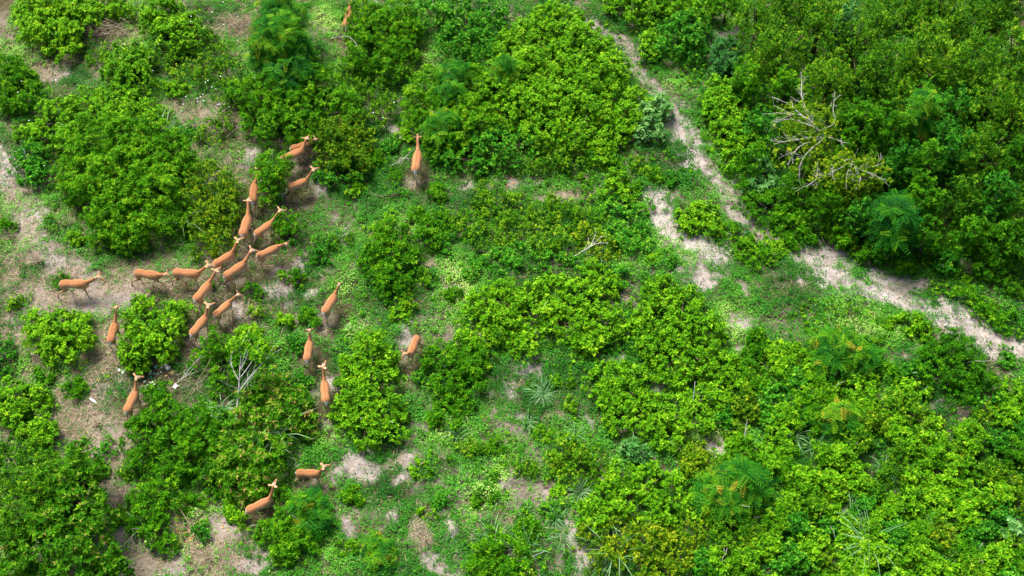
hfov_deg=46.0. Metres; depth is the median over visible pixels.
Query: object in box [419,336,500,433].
shrub
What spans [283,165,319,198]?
impala
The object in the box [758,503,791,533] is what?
shrub
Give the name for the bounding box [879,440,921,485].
shrub
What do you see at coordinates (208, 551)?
grass tuft
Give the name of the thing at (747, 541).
shrub
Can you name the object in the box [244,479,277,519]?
impala
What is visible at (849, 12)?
tree
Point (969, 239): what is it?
tree
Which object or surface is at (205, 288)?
impala
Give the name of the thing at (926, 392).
shrub
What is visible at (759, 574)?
shrub
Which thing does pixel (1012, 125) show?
tree
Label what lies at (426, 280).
seedling bush
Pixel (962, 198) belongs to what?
tree
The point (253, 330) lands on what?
seedling bush
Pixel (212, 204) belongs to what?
shrub
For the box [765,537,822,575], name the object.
shrub
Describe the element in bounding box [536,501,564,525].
seedling bush
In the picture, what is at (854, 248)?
seedling bush
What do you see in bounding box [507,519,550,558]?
grass tuft
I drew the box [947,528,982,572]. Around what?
shrub
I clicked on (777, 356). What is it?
shrub
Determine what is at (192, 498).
seedling bush
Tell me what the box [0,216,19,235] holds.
seedling bush
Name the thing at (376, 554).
shrub
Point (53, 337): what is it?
shrub
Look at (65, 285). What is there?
impala
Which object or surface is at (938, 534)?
shrub
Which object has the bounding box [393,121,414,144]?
seedling bush
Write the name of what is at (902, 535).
shrub
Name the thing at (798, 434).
grass tuft
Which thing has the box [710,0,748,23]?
tree
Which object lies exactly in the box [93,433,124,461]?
seedling bush
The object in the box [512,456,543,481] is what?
seedling bush
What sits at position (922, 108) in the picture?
tree
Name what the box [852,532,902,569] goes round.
shrub
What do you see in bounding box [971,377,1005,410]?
shrub
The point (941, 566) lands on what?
shrub
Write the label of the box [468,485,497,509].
seedling bush
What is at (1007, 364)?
seedling bush
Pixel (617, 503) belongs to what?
shrub
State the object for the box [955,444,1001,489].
shrub
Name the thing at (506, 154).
shrub
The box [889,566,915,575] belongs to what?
shrub
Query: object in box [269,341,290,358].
seedling bush
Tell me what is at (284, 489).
seedling bush
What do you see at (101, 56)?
seedling bush
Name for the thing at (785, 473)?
shrub
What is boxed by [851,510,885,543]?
shrub
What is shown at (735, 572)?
shrub
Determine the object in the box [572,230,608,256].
fallen branch
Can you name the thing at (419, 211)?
seedling bush
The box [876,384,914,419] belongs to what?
shrub
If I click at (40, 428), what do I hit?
shrub
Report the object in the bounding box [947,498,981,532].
shrub
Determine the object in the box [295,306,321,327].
seedling bush
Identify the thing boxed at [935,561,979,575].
shrub
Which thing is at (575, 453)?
shrub
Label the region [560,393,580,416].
seedling bush
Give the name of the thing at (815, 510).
shrub
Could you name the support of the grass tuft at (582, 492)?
on the ground at (832, 276)
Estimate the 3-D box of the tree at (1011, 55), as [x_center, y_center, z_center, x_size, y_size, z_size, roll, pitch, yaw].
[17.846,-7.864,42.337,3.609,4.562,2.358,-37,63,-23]
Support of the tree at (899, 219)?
on the ground at (832, 276)
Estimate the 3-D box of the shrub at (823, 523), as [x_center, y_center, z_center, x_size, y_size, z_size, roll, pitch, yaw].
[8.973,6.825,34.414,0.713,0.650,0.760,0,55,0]
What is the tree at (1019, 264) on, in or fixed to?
on the ground at (832, 276)
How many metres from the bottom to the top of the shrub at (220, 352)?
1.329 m
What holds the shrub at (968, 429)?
on the ground at (832, 276)
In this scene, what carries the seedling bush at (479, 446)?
on the ground at (832, 276)
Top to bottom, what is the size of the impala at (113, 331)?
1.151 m
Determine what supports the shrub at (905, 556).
on the ground at (832, 276)
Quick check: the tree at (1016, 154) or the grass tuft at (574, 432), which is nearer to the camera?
the grass tuft at (574, 432)
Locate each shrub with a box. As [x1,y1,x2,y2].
[0,53,56,122]
[0,333,20,377]
[0,374,59,448]
[7,0,104,69]
[7,136,55,196]
[18,82,178,166]
[19,302,97,374]
[50,101,206,260]
[85,0,137,30]
[97,39,159,94]
[116,288,193,376]
[118,379,234,492]
[123,467,188,560]
[137,0,207,60]
[148,24,220,69]
[157,39,239,90]
[178,158,250,262]
[187,324,276,400]
[192,58,250,149]
[205,364,326,506]
[223,62,371,158]
[247,500,324,569]
[248,148,294,209]
[270,206,307,249]
[282,483,340,551]
[302,111,377,181]
[310,158,370,195]
[326,325,415,452]
[336,0,429,88]
[349,76,403,133]
[355,208,452,304]
[358,528,406,575]
[395,62,505,165]
[411,0,514,66]
[415,49,525,156]
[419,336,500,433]
[430,124,542,188]
[434,230,632,290]
[449,257,641,364]
[454,184,607,263]
[458,524,544,575]
[471,0,636,156]
[519,116,601,182]
[536,429,614,496]
[570,457,704,546]
[572,221,622,270]
[574,514,707,575]
[580,359,672,420]
[585,84,653,173]
[593,190,658,260]
[596,167,639,208]
[600,0,718,38]
[601,379,732,457]
[614,273,748,398]
[617,434,653,466]
[632,91,674,146]
[638,26,666,67]
[650,7,711,69]
[673,199,725,239]
[677,439,722,484]
[690,547,716,575]
[695,504,717,526]
[696,73,761,177]
[697,565,721,575]
[705,512,753,559]
[706,35,749,81]
[707,544,734,575]
[714,403,735,435]
[716,420,763,464]
[718,219,782,275]
[721,417,746,443]
[722,176,818,256]
[728,383,760,426]
[728,508,762,534]
[729,566,749,575]
[730,544,761,575]
[732,353,771,395]
[736,522,768,558]
[739,155,784,205]
[740,326,768,359]
[751,526,784,565]
[753,446,781,481]
[753,570,791,575]
[757,399,780,427]
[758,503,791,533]
[759,377,790,405]
[759,411,800,463]
[763,338,803,379]
[765,364,794,387]
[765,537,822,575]
[767,400,799,429]
[772,490,806,516]
[773,455,796,491]
[779,364,808,391]
[783,510,811,539]
[789,405,823,439]
[789,462,822,497]
[789,525,832,572]
[790,382,836,412]
[795,346,815,368]
[798,481,825,506]
[800,362,831,389]
[802,494,832,528]
[803,439,833,467]
[808,568,841,575]
[812,467,848,503]
[815,548,838,573]
[817,371,845,402]
[817,484,848,521]
[817,515,840,537]
[818,397,866,443]
[823,217,858,251]
[826,369,879,415]
[826,441,857,470]
[830,528,859,567]
[834,570,857,575]
[837,509,859,534]
[837,552,875,575]
[838,459,875,499]
[839,420,874,458]
[848,493,877,518]
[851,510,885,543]
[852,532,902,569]
[854,235,887,269]
[859,409,889,436]
[861,466,894,503]
[868,343,886,373]
[868,497,901,521]
[868,569,889,575]
[876,359,913,387]
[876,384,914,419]
[876,485,925,525]
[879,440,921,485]
[881,411,911,444]
[881,518,910,553]
[882,553,917,575]
[889,247,918,278]
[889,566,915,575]
[891,376,919,407]
[893,309,935,343]
[894,397,930,434]
[894,454,935,489]
[895,525,941,568]
[896,356,932,387]
[901,431,927,461]
[902,518,932,537]
[909,377,935,402]
[911,409,949,450]
[914,324,1000,417]
[914,552,952,575]
[916,472,957,523]
[922,434,956,470]
[927,245,961,279]
[927,521,956,553]
[930,505,956,535]
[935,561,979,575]
[936,451,973,496]
[945,485,976,511]
[947,439,972,459]
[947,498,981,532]
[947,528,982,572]
[948,284,1023,340]
[952,417,992,456]
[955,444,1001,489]
[955,553,987,575]
[959,516,1001,552]
[963,486,995,513]
[970,399,999,427]
[971,253,1009,286]
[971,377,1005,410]
[975,541,1015,575]
[978,500,1020,530]
[984,427,1018,454]
[985,462,1018,485]
[985,472,1015,513]
[987,381,1023,430]
[993,433,1023,470]
[994,565,1023,575]
[995,271,1023,299]
[997,531,1023,553]
[998,547,1023,573]
[999,516,1023,549]
[1009,419,1023,441]
[1010,456,1023,479]
[1010,477,1023,516]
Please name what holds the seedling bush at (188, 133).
on the ground at (832, 276)
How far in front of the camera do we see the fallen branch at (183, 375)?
37.09 m
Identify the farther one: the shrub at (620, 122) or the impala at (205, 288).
the shrub at (620, 122)
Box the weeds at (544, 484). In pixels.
[0,0,1023,575]
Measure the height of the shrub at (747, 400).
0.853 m
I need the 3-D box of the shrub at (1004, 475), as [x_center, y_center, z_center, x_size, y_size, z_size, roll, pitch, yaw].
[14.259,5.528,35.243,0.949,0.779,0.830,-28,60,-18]
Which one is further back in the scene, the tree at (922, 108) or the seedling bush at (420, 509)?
the tree at (922, 108)
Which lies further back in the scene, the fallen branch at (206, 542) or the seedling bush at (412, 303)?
the seedling bush at (412, 303)
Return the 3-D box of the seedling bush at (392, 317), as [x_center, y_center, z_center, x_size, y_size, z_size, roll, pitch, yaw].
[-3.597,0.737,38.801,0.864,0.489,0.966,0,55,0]
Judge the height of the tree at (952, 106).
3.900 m
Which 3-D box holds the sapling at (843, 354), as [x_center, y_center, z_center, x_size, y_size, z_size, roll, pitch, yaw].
[10.278,1.926,37.525,2.443,1.655,2.433,0,55,0]
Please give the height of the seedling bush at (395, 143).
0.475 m
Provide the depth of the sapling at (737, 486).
34.28 m
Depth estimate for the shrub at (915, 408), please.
36.28 m
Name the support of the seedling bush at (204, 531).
on the ground at (832, 276)
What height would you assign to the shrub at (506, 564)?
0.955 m
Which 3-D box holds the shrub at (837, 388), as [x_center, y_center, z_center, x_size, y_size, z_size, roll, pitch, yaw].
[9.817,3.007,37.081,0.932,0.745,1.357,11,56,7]
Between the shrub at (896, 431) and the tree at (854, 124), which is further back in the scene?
the tree at (854, 124)
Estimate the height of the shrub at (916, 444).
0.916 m
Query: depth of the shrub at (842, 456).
35.35 m
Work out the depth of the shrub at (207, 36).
45.30 m
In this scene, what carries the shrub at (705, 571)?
on the ground at (832, 276)
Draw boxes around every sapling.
[220,331,278,430]
[685,453,780,529]
[800,321,880,388]
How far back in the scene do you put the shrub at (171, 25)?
45.64 m
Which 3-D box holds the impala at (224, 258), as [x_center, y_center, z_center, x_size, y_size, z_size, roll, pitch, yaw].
[-9.252,-1.020,39.494,0.315,1.109,1.335,37,63,23]
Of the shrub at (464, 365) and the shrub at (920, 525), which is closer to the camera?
the shrub at (920, 525)
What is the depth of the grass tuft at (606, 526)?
34.30 m
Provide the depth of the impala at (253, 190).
40.83 m
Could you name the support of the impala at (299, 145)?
on the ground at (832, 276)
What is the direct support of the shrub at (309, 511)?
on the ground at (832, 276)
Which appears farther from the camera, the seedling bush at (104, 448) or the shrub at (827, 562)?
the seedling bush at (104, 448)
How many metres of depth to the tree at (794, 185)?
40.47 m
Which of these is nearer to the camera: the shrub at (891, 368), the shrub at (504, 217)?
the shrub at (891, 368)
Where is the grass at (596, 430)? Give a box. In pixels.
[0,0,1023,575]
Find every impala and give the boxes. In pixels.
[57,271,105,298]
[106,305,120,347]
[123,372,143,420]
[131,268,172,288]
[172,259,215,285]
[189,301,214,347]
[192,267,220,312]
[212,236,243,276]
[212,289,243,324]
[223,244,258,285]
[238,197,252,241]
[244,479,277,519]
[249,166,260,216]
[253,205,286,246]
[254,240,289,267]
[280,135,308,164]
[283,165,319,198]
[289,135,319,160]
[294,462,330,484]
[303,328,314,368]
[317,360,329,406]
[321,281,343,322]
[342,0,352,40]
[400,335,420,368]
[410,128,423,182]
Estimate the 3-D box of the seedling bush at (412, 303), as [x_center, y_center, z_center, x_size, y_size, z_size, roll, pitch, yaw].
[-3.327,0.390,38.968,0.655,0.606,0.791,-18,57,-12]
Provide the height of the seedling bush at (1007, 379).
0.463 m
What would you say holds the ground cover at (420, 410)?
on the ground at (832, 276)
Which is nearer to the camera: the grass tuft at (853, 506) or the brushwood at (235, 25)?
the grass tuft at (853, 506)
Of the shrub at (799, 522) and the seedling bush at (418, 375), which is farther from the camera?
the seedling bush at (418, 375)
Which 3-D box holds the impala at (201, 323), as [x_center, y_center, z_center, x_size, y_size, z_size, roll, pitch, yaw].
[-9.756,1.131,38.000,0.379,1.141,1.283,22,58,15]
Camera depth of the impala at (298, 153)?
41.81 m
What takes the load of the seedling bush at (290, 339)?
on the ground at (832, 276)
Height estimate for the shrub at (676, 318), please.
1.080 m
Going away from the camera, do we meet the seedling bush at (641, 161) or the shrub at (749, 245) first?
the shrub at (749, 245)
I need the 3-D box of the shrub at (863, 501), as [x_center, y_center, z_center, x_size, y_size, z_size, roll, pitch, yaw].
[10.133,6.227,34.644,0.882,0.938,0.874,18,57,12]
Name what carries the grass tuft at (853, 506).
on the ground at (832, 276)
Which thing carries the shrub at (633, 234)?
on the ground at (832, 276)
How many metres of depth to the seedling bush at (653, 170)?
41.90 m
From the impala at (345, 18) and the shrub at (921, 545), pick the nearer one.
the shrub at (921, 545)
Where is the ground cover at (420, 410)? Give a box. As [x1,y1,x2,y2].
[0,0,1023,575]
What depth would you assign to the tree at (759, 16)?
44.09 m
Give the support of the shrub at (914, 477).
on the ground at (832, 276)
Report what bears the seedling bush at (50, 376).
on the ground at (832, 276)
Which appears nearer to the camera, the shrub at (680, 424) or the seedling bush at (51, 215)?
the shrub at (680, 424)
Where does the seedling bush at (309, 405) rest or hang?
on the ground at (832, 276)
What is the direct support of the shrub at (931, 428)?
on the ground at (832, 276)
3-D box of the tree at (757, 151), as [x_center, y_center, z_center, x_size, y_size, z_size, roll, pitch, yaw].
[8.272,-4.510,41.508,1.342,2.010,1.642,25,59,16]
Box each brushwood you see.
[71,13,138,47]
[189,101,248,146]
[212,5,256,36]
[366,98,409,120]
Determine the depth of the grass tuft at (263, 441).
35.72 m
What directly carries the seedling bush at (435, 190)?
on the ground at (832, 276)
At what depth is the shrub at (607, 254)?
39.99 m
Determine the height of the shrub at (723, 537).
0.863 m
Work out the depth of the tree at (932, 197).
39.12 m
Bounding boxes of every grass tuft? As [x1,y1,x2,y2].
[2,228,14,242]
[21,246,44,265]
[54,212,75,227]
[86,414,100,426]
[107,484,124,502]
[142,106,193,142]
[165,197,203,231]
[197,545,220,562]
[204,165,235,193]
[208,392,235,419]
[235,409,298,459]
[245,398,312,448]
[413,525,431,541]
[434,447,448,460]
[445,421,476,442]
[474,513,510,551]
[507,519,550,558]
[521,415,537,431]
[522,372,556,406]
[543,505,568,530]
[549,524,574,552]
[562,421,585,440]
[566,477,593,503]
[573,548,614,575]
[577,500,630,536]
[578,526,643,575]
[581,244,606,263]
[787,426,809,451]
[800,433,823,460]
[832,487,867,528]
[838,499,908,574]
[870,456,898,484]
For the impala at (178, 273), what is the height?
1.122 m
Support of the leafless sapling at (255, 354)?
on the ground at (832, 276)
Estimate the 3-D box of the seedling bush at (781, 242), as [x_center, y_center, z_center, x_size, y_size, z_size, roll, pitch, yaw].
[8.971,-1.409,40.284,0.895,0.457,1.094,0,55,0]
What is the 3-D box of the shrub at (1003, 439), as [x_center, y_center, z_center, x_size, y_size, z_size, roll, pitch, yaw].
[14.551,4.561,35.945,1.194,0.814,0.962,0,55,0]
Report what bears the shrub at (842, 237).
on the ground at (832, 276)
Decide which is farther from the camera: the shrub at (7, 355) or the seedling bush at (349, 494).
the shrub at (7, 355)
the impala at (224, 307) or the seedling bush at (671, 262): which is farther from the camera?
the seedling bush at (671, 262)
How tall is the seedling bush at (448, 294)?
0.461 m
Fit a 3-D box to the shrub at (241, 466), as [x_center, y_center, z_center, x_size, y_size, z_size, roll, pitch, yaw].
[-7.409,4.303,35.752,3.170,1.443,4.710,20,57,13]
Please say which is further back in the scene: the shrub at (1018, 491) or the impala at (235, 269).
the impala at (235, 269)
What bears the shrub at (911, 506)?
on the ground at (832, 276)
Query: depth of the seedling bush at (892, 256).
39.88 m
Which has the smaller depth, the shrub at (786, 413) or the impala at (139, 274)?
the shrub at (786, 413)
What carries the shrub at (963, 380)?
on the ground at (832, 276)
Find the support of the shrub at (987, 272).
on the ground at (832, 276)
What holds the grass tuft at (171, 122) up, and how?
on the ground at (832, 276)
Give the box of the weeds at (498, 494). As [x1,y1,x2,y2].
[0,0,1023,575]
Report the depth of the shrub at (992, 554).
33.55 m
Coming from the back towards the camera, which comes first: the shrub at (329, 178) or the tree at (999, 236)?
the shrub at (329, 178)
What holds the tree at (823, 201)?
on the ground at (832, 276)
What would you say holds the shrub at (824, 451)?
on the ground at (832, 276)
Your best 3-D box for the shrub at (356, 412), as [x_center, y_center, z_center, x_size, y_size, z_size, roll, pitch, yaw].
[-4.250,3.033,36.705,2.735,1.325,4.179,0,55,0]
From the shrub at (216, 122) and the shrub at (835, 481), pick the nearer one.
the shrub at (835, 481)
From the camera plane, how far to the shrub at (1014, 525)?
34.08 m
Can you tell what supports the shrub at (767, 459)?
on the ground at (832, 276)
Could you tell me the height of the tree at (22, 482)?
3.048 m
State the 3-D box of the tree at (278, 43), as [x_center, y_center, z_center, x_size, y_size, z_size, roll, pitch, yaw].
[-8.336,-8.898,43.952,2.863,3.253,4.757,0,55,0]
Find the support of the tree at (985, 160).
on the ground at (832, 276)
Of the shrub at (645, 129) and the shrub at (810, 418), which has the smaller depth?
the shrub at (810, 418)
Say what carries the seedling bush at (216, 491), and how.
on the ground at (832, 276)
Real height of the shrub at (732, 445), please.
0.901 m
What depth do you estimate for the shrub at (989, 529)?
34.05 m
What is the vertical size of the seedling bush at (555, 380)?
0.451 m
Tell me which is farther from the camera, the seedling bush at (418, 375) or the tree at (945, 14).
the tree at (945, 14)
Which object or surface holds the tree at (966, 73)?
on the ground at (832, 276)
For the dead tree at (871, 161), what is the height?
2.939 m
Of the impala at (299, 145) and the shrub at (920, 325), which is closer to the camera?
the shrub at (920, 325)
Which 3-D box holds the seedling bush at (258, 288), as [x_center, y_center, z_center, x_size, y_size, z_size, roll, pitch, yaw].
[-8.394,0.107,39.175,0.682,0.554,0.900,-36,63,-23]
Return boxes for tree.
[0,435,67,552]
[0,436,136,575]
[241,0,321,103]
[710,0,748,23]
[723,0,787,54]
[726,53,768,105]
[730,134,773,177]
[741,103,787,146]
[746,13,816,85]
[762,63,811,115]
[765,0,806,33]
[769,77,843,176]
[771,163,824,207]
[774,100,823,154]
[785,0,858,59]
[791,47,859,118]
[791,137,837,190]
[795,145,893,191]
[804,181,846,228]
[816,1,893,80]
[825,0,860,56]
[827,149,882,212]
[828,97,899,161]
[837,190,881,240]
[842,35,914,118]
[856,188,929,263]
[858,0,937,61]
[873,72,919,122]
[873,109,921,161]
[873,132,923,195]
[885,9,971,100]
[887,72,949,152]
[896,0,976,63]
[901,167,952,224]
[902,136,948,188]
[906,207,949,254]
[918,112,977,187]
[926,81,982,145]
[932,24,1003,106]
[935,166,983,223]
[945,208,994,258]
[947,0,1023,62]
[953,121,1020,189]
[955,62,1023,151]
[969,169,1020,225]
[973,217,1023,269]
[977,17,1023,99]
[989,133,1023,186]
[991,82,1023,158]
[995,178,1023,230]
[1002,237,1023,271]
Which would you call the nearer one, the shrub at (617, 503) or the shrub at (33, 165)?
the shrub at (617, 503)
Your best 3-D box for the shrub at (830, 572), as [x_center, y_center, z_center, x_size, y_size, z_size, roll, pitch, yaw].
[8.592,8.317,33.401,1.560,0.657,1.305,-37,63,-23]
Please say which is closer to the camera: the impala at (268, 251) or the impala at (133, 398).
the impala at (133, 398)
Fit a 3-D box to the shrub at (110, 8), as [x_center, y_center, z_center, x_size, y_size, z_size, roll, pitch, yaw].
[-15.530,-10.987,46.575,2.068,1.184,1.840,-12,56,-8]
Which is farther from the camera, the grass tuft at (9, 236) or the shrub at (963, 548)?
the grass tuft at (9, 236)
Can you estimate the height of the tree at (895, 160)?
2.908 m
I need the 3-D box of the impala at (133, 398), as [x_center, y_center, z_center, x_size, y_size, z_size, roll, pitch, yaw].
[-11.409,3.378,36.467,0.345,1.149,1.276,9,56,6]
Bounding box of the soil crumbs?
[0,0,1023,575]
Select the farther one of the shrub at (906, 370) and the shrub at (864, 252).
the shrub at (864, 252)
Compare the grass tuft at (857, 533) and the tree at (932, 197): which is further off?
the tree at (932, 197)
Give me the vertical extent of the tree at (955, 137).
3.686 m
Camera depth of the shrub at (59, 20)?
45.48 m
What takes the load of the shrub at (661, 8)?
on the ground at (832, 276)
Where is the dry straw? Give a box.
[0,0,1022,575]
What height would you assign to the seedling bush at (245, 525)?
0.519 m
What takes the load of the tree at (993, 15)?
on the ground at (832, 276)
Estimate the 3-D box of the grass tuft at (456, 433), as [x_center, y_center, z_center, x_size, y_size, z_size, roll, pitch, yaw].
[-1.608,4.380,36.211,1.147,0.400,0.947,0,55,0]
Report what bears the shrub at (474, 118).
on the ground at (832, 276)
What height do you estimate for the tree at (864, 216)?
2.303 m
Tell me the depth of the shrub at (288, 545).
33.95 m
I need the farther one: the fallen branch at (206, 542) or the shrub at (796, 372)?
the shrub at (796, 372)
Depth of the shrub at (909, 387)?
36.86 m
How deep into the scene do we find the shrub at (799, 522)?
34.09 m
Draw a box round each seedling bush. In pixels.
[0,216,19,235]
[4,291,33,311]
[11,119,32,141]
[33,365,56,391]
[43,211,71,231]
[51,268,69,287]
[58,373,90,402]
[64,229,87,247]
[83,460,113,484]
[84,41,112,68]
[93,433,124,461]
[104,501,130,527]
[115,465,143,483]
[159,79,191,98]
[170,119,205,141]
[177,491,208,517]
[184,518,210,545]
[204,483,231,503]
[208,271,225,288]
[221,499,248,527]
[233,321,264,339]
[234,510,256,534]
[240,280,267,301]
[246,302,275,323]
[264,476,291,501]
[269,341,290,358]
[274,311,296,327]
[276,267,308,290]
[283,463,309,482]
[284,333,307,354]
[284,366,317,389]
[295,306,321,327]
[299,241,335,268]
[300,391,312,411]
[309,232,339,252]
[327,228,355,247]
[334,538,362,557]
[338,483,367,507]
[344,182,369,201]
[366,146,388,172]
[371,208,398,232]
[379,135,400,154]
[384,183,411,202]
[387,165,405,184]
[387,298,413,323]
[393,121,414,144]
[399,290,418,309]
[406,365,428,385]
[406,455,434,481]
[407,204,428,224]
[415,265,439,290]
[416,505,439,526]
[425,181,448,203]
[430,489,458,509]
[437,209,461,232]
[438,285,463,305]
[453,435,488,456]
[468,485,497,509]
[470,177,494,195]
[480,436,505,457]
[511,516,542,541]
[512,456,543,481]
[531,421,556,443]
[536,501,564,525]
[548,481,576,501]
[549,373,575,394]
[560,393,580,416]
[574,171,590,193]
[602,153,625,171]
[628,154,651,176]
[628,179,643,197]
[641,165,664,187]
[645,249,662,265]
[662,169,688,187]
[663,248,677,269]
[769,233,790,259]
[847,242,866,265]
[857,334,884,346]
[875,315,895,338]
[876,248,898,264]
[947,265,973,283]
[996,342,1016,368]
[1001,373,1023,391]
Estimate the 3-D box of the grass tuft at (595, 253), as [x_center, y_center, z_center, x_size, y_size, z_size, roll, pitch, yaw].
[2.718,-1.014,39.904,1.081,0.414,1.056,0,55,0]
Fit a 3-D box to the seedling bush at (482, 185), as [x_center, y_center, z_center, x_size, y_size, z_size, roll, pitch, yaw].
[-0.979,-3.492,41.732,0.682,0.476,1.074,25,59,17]
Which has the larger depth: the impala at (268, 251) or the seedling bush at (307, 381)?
the impala at (268, 251)
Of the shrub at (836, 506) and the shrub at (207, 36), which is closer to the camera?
the shrub at (836, 506)
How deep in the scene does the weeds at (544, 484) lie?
38.45 m
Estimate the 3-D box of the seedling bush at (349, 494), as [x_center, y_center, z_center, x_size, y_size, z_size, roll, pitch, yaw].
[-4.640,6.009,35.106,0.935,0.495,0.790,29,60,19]
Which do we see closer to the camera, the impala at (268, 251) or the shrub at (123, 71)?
the impala at (268, 251)
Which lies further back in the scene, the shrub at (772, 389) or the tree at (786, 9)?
the tree at (786, 9)
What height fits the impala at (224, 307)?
1.092 m
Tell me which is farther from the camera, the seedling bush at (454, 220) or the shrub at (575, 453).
the seedling bush at (454, 220)
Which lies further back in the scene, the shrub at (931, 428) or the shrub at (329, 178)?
the shrub at (329, 178)
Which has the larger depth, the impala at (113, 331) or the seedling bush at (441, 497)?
the impala at (113, 331)
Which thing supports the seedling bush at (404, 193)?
on the ground at (832, 276)
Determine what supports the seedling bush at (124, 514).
on the ground at (832, 276)
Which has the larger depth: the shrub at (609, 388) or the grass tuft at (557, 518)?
the shrub at (609, 388)
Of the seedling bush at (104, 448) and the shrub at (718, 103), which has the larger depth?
the shrub at (718, 103)
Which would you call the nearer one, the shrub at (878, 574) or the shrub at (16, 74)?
the shrub at (878, 574)
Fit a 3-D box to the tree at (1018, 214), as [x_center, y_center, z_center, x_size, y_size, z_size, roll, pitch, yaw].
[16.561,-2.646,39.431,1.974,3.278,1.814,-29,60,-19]
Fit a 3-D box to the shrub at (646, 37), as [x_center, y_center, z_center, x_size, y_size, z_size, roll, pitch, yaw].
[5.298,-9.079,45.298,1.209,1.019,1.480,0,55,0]
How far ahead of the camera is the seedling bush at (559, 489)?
35.17 m
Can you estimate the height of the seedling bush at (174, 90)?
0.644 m
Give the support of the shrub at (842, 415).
on the ground at (832, 276)
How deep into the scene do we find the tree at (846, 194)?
39.87 m
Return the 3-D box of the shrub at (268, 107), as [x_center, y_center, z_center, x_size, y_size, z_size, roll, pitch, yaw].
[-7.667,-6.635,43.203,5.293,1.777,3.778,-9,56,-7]
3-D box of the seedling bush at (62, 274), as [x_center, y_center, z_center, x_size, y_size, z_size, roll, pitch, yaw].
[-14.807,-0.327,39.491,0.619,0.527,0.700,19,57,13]
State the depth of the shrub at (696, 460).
35.31 m
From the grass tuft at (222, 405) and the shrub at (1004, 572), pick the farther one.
the grass tuft at (222, 405)
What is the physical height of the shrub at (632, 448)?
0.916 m
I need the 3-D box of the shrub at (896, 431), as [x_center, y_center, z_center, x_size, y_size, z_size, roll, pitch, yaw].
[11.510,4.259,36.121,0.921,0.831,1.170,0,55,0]
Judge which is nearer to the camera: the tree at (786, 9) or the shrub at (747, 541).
the shrub at (747, 541)
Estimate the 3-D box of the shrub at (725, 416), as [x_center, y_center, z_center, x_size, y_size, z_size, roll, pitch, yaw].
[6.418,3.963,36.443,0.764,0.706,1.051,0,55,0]
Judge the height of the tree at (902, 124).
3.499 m
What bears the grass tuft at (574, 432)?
on the ground at (832, 276)
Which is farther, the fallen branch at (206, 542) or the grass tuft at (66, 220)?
the grass tuft at (66, 220)
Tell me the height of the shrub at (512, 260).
0.658 m
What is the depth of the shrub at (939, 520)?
34.31 m
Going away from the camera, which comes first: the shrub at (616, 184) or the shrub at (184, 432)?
the shrub at (184, 432)
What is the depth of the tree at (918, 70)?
41.85 m
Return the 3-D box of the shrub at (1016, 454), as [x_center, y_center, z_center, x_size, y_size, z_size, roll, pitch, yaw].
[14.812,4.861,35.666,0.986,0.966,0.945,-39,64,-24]
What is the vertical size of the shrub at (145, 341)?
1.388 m
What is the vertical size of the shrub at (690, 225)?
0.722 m
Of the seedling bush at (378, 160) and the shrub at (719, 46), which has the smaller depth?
the seedling bush at (378, 160)
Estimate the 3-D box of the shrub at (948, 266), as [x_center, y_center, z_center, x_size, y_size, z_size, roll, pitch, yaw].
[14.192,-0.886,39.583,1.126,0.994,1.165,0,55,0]
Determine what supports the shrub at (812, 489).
on the ground at (832, 276)
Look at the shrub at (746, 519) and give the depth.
34.34 m
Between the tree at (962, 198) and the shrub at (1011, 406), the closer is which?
the shrub at (1011, 406)
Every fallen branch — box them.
[170,358,198,389]
[180,509,242,570]
[183,358,218,401]
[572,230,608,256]
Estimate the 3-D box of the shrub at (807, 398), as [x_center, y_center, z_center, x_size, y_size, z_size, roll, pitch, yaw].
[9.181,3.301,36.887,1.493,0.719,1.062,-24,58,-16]
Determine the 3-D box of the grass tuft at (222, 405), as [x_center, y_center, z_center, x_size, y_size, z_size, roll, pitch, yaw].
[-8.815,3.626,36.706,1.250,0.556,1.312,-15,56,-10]
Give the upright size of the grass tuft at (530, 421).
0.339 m
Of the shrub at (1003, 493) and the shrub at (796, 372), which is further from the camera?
the shrub at (796, 372)
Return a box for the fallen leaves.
[2,2,1005,566]
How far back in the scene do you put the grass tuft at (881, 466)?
35.48 m
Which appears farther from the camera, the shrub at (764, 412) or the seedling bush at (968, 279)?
the seedling bush at (968, 279)
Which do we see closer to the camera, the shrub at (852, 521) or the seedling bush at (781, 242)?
the shrub at (852, 521)
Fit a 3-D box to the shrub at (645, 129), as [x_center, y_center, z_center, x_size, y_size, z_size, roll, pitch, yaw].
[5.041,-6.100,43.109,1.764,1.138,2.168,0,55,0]
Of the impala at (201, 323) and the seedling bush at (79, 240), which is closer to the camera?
the impala at (201, 323)
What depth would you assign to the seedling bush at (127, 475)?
35.41 m
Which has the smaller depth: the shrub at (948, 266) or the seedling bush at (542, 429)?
the seedling bush at (542, 429)
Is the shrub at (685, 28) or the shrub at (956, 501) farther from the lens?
the shrub at (685, 28)
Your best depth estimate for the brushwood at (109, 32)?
46.05 m
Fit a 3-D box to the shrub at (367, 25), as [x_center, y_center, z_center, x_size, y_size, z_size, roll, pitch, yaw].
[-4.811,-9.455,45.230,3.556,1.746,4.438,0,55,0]
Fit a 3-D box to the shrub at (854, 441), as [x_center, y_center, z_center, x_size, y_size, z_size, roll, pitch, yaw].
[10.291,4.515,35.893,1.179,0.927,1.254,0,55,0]
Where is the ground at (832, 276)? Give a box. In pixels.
[0,0,1023,575]

